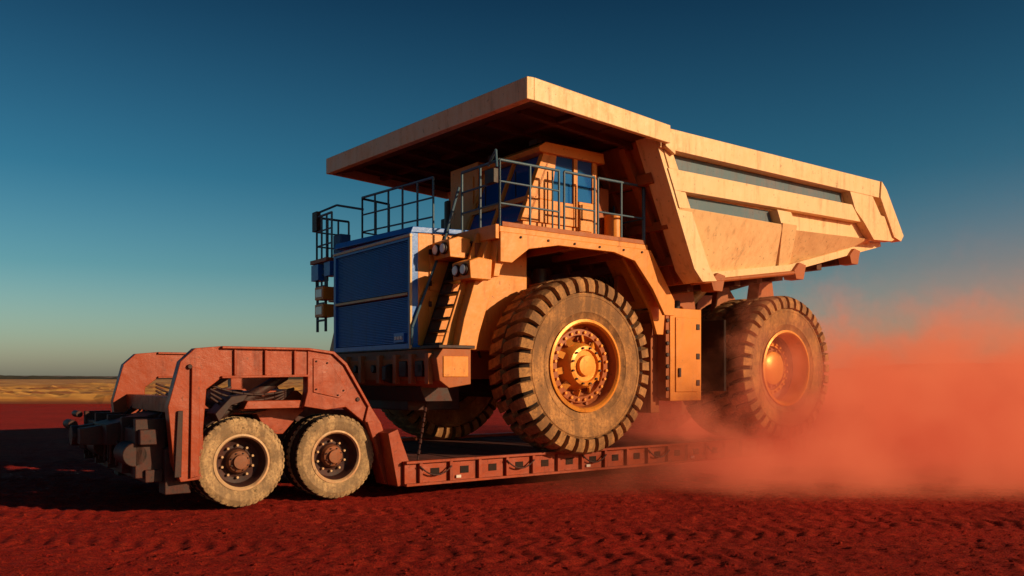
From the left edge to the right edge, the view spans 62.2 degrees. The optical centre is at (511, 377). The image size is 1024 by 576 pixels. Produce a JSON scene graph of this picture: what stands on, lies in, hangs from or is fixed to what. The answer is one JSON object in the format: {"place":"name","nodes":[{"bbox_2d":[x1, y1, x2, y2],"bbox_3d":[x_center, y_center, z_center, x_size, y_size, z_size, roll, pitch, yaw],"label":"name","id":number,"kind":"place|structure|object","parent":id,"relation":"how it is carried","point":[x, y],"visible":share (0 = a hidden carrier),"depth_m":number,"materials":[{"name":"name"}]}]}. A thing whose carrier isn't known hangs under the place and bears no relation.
{"place":"outdoors","nodes":[
{"label":"outdoors","id":0,"kind":"place"},
{"bbox_2d":[24,376,117,377],"bbox_3d":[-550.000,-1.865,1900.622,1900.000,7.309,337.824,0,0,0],"label":"distant hills","id":1,"kind":"structure","parent":0,"point":[87,376],"depth_m":1834.75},
{"bbox_2d":[0,379,302,403],"bbox_3d":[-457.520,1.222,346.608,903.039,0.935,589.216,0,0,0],"label":"wheat field","id":2,"kind":"structure","parent":0,"point":[56,391],"depth_m":78.26,"materials":[{"name":"yellow plant"}]},
{"bbox_2d":[0,379,1023,575],"bbox_3d":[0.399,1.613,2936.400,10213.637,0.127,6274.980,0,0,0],"label":"ground","id":3,"kind":"structure","parent":0,"point":[963,435],"depth_m":10.06,"materials":[{"name":"red soil"}]},
{"bbox_2d":[0,375,302,378],"bbox_3d":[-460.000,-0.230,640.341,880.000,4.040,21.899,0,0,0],"label":"tree line","id":4,"kind":"object","parent":3,"relation":"on","point":[33,377],"visible":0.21,"depth_m":633.89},
{"bbox_2d":[63,346,877,506],"bbox_3d":[0.770,0.450,15.548,15.904,2.283,4.391,0,0,-36],"label":"lowboy trailer","id":5,"kind":"object","parent":3,"relation":"on","point":[251,433],"visible":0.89,"depth_m":11.18,"materials":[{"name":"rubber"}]},
{"bbox_2d":[310,76,903,454],"bbox_3d":[1.787,-1.508,16.221,10.539,5.359,6.300,0,0,-36],"label":"mining dump truck","id":6,"kind":"object","parent":5,"relation":"on","point":[572,273],"visible":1,"depth_m":13.43,"materials":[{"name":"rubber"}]},
{"bbox_2d":[4,479,1023,575],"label":"soil clods","id":7,"kind":"object","parent":3,"relation":"on","point":[382,539],"visible":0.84,"depth_m":8.76,"materials":[{"name":"red soil"}]},
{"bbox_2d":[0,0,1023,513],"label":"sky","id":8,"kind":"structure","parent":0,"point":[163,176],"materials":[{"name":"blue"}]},
{"bbox_2d":[824,363,1023,378],"bbox_3d":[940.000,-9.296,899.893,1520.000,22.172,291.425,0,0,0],"label":"hills","id":9,"kind":"structure","parent":0,"point":[960,371],"depth_m":814.42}
]}

